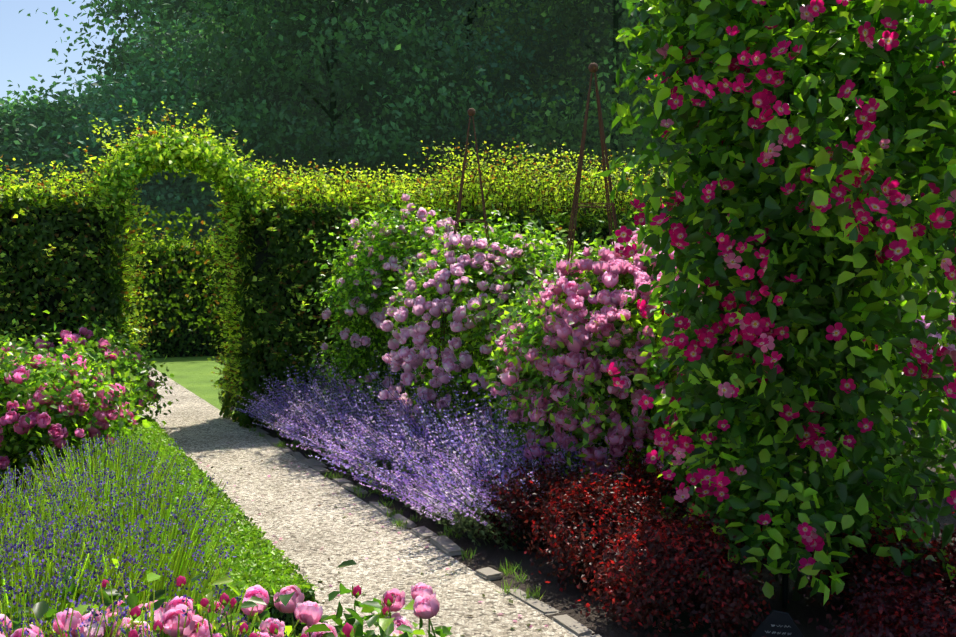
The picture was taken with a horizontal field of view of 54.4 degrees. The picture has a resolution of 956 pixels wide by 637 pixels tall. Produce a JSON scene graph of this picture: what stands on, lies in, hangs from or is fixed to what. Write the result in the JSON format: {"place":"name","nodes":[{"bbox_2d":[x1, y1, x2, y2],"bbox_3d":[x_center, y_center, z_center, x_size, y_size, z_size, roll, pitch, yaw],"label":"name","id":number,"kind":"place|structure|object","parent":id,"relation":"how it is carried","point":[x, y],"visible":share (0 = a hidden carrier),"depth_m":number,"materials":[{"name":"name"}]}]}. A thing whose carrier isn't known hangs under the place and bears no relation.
{"place":"outdoors","nodes":[
{"label":"outdoors","id":0,"kind":"place"},
{"bbox_2d":[0,457,109,509],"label":"bed soil","id":1,"kind":"structure","parent":0,"point":[32,478],"depth_m":7.45,"materials":[{"name":"brown soil"}]},
{"bbox_2d":[2,383,66,488],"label":"rose shrub canes","id":2,"kind":"object","parent":1,"relation":"on","point":[21,470],"visible":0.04,"depth_m":7.05,"materials":[{"name":"green plant"}]},
{"bbox_2d":[0,209,108,349],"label":"hedge","id":3,"kind":"object","parent":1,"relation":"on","point":[57,297],"depth_m":9.29,"materials":[{"name":"green plant"}]},
{"bbox_2d":[0,310,164,495],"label":"rose shrub","id":4,"kind":"object","parent":1,"relation":"on","point":[19,447],"depth_m":6.79,"materials":[{"name":"green plant"}]},
{"bbox_2d":[0,310,188,464],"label":"rose shrub","id":5,"kind":"object","parent":1,"relation":"on","point":[134,368],"depth_m":8.59,"materials":[{"name":"plant"}]},
{"bbox_2d":[0,431,298,636],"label":"lavender bed","id":6,"kind":"object","parent":1,"relation":"on","point":[120,510],"visible":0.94,"depth_m":3.51,"materials":[{"name":"plant"}]},
{"bbox_2d":[151,573,218,633],"bbox_3d":[-2.181,1.272,3.286,2.525,0.376,0.408,-1,2,-26],"label":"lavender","id":7,"kind":"object","parent":1,"relation":"on","point":[198,588],"depth_m":3.80,"materials":[{"name":"green plant"}]},
{"bbox_2d":[0,0,339,159],"label":"sky","id":8,"kind":"structure","parent":0,"point":[27,43],"materials":[{"name":"blue"}]},
{"bbox_2d":[144,356,235,414],"bbox_3d":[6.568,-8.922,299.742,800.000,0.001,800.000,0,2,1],"label":"lawn","id":9,"kind":"structure","parent":0,"point":[194,375],"depth_m":16.43,"materials":[{"name":"green plant"}]},
{"bbox_2d":[123,231,230,357],"bbox_3d":[-7.890,-0.473,19.884,50.003,2.863,1.307,-1,2,-26],"label":"hedge","id":10,"kind":"object","parent":9,"relation":"on","point":[187,249],"depth_m":20.15,"materials":[{"name":"green plant"}]},
{"bbox_2d":[110,414,319,635],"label":"boxwood edging path","id":11,"kind":"structure","parent":0,"point":[255,563],"depth_m":4.51,"materials":[{"name":"green plant"}]},
{"bbox_2d":[0,558,452,636],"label":"roses","id":12,"kind":"object","parent":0,"point":[426,604],"depth_m":2.66,"materials":[{"name":"pink plant"}]},
{"bbox_2d":[142,362,577,636],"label":"gravel path","id":13,"kind":"structure","parent":0,"point":[194,425],"depth_m":5.71,"materials":[{"name":"beige gravel"}]},
{"bbox_2d":[197,442,546,635],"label":"fallen petals","id":14,"kind":"object","parent":13,"relation":"on","point":[511,601],"visible":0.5,"depth_m":5.23,"materials":[{"name":"pink plant"}]},
{"bbox_2d":[249,425,544,599],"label":"path edge weeds","id":15,"kind":"object","parent":13,"relation":"on","point":[400,524],"visible":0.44,"depth_m":5.88,"materials":[{"name":"green plant"}]},
{"bbox_2d":[0,0,954,245],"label":"forest trees","id":16,"kind":"object","parent":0,"point":[499,86],"depth_m":31.38,"materials":[{"name":"green plant"}]},
{"bbox_2d":[0,101,955,427],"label":"hedge","id":17,"kind":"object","parent":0,"point":[160,151],"depth_m":10.15,"materials":[{"name":"green plant"}]},
{"bbox_2d":[249,427,955,636],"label":"bed soil","id":18,"kind":"structure","parent":0,"point":[803,610],"depth_m":4.80,"materials":[{"name":"brown soil"}]},
{"bbox_2d":[311,321,396,398],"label":"stems","id":19,"kind":"object","parent":18,"relation":"on","point":[349,340],"visible":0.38,"depth_m":9.18,"materials":[{"name":"green plant"}]},
{"bbox_2d":[304,188,480,422],"bbox_3d":[-0.736,-0.033,9.429,1.977,2.550,1.865,0,2,1],"label":"rose shrub","id":20,"kind":"object","parent":18,"relation":"on","point":[349,290],"depth_m":9.07,"materials":[{"name":"green plant"}]},
{"bbox_2d":[358,237,457,392],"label":"rose shrub canes","id":21,"kind":"object","parent":18,"relation":"on","point":[388,349],"depth_m":9.28,"materials":[{"name":"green plant"}]},
{"bbox_2d":[243,424,601,636],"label":"stone edging","id":22,"kind":"object","parent":18,"relation":"on","point":[446,545],"visible":0.85,"depth_m":5.46,"materials":[{"name":"beige stone"}]},
{"bbox_2d":[407,260,475,419],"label":"rose shrub canes","id":23,"kind":"object","parent":18,"relation":"on","point":[446,339],"visible":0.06,"depth_m":7.82,"materials":[{"name":"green plant"}]},
{"bbox_2d":[230,337,657,550],"bbox_3d":[-0.722,0.697,7.970,2.006,1.157,6.190,-1,2,-24],"label":"catmint","id":24,"kind":"object","parent":18,"relation":"on","point":[431,474],"visible":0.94,"depth_m":6.63,"materials":[{"name":"purple plant"}]},
{"bbox_2d":[432,108,509,456],"bbox_3d":[-0.055,-0.260,7.942,0.770,3.056,0.772,0,2,1],"label":"iron obelisk","id":25,"kind":"object","parent":18,"relation":"on","point":[471,112],"visible":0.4,"depth_m":7.82,"materials":[{"name":"brown metal"}]},
{"bbox_2d":[372,188,613,456],"bbox_3d":[0.290,0.075,7.951,2.306,2.393,2.244,0,2,1],"label":"rose shrub","id":26,"kind":"object","parent":18,"relation":"on","point":[477,340],"depth_m":7.46,"materials":[{"name":"purple plant"}]},
{"bbox_2d":[459,452,596,557],"bbox_3d":[0.386,1.066,5.549,1.005,0.582,0.890,0,2,1],"label":"berberis","id":27,"kind":"object","parent":18,"relation":"on","point":[514,502],"depth_m":5.38,"materials":[{"name":"red plant"}]},
{"bbox_2d":[457,220,703,495],"bbox_3d":[0.984,0.332,6.341,2.281,1.988,1.957,0,2,1],"label":"rose shrub","id":28,"kind":"object","parent":18,"relation":"on","point":[613,264],"depth_m":5.80,"materials":[{"name":"pink plant"}]},
{"bbox_2d":[546,63,642,465],"bbox_3d":[0.791,-0.217,6.423,0.770,3.076,0.772,0,2,1],"label":"iron obelisk","id":29,"kind":"object","parent":18,"relation":"on","point":[592,67],"visible":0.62,"depth_m":6.34,"materials":[{"name":"brown metal"}]},
{"bbox_2d":[246,217,955,423],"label":"hedge","id":30,"kind":"object","parent":18,"relation":"on","point":[259,255],"depth_m":10.35,"materials":[{"name":"green plant"}]},
{"bbox_2d":[519,447,709,596],"bbox_3d":[0.732,1.033,4.951,1.036,0.687,0.977,0,2,1],"label":"berberis","id":31,"kind":"object","parent":18,"relation":"on","point":[561,530],"depth_m":4.80,"materials":[{"name":"red plant"}]},
{"bbox_2d":[584,302,669,444],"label":"rose shrub canes","id":32,"kind":"object","parent":18,"relation":"on","point":[649,411],"depth_m":6.07,"materials":[{"name":"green plant"}]},
{"bbox_2d":[571,448,712,544],"bbox_3d":[1.056,1.056,5.568,1.099,0.601,0.924,0,2,1],"label":"berberis","id":33,"kind":"object","parent":18,"relation":"on","point":[652,478],"depth_m":5.44,"materials":[{"name":"red plant"}]},
{"bbox_2d":[592,205,702,317],"bbox_3d":[1.761,0.095,8.959,2.385,2.366,2.027,0,2,1],"label":"rose shrub","id":34,"kind":"object","parent":18,"relation":"on","point":[635,212],"depth_m":8.72,"materials":[{"name":"plant"}]},
{"bbox_2d":[571,482,799,636],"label":"berberis","id":35,"kind":"object","parent":18,"relation":"on","point":[658,553],"depth_m":4.09,"materials":[{"name":"red plant"}]},
{"bbox_2d":[682,472,829,572],"bbox_3d":[1.634,0.988,5.496,1.040,0.742,1.086,0,2,1],"label":"berberis","id":36,"kind":"object","parent":18,"relation":"on","point":[762,543],"depth_m":5.19,"materials":[{"name":"red plant"}]},
{"bbox_2d":[598,0,955,605],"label":"climbing rose","id":37,"kind":"object","parent":18,"relation":"on","point":[754,438],"depth_m":4.21,"materials":[{"name":"green plant"}]},
{"bbox_2d":[752,610,803,636],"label":"slate sign","id":38,"kind":"object","parent":18,"relation":"on","point":[778,618],"visible":1,"depth_m":3.93,"materials":[{"name":"grey stone"}]},
{"bbox_2d":[765,624,790,634],"bbox_3d":[1.271,1.333,3.940,0.137,0.082,0.029,0,2,13],"label":"label lettering","id":39,"kind":"object","parent":38,"relation":"attached to","point":[778,632],"visible":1,"depth_m":3.93},
{"bbox_2d":[727,1,851,608],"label":"rose pillar frame","id":40,"kind":"object","parent":18,"relation":"on","point":[785,576],"visible":0.08,"depth_m":4.44,"materials":[{"name":"black metal"}]},
{"bbox_2d":[788,499,955,621],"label":"berberis","id":41,"kind":"object","parent":18,"relation":"on","point":[876,565],"depth_m":4.19,"materials":[{"name":"red plant"}]},
{"bbox_2d":[792,243,955,486],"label":"rose shrub","id":42,"kind":"object","parent":18,"relation":"on","point":[950,338],"depth_m":6.79,"materials":[{"name":"green plant"}]},
{"bbox_2d":[808,557,955,636],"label":"berberis","id":43,"kind":"object","parent":18,"relation":"on","point":[903,615],"visible":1,"depth_m":3.52,"materials":[{"name":"red plant"}]},
{"bbox_2d":[905,512,955,611],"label":"berberis","id":44,"kind":"object","parent":18,"relation":"on","point":[952,550],"visible":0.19,"depth_m":4.31,"materials":[{"name":"red plant"}]}
]}

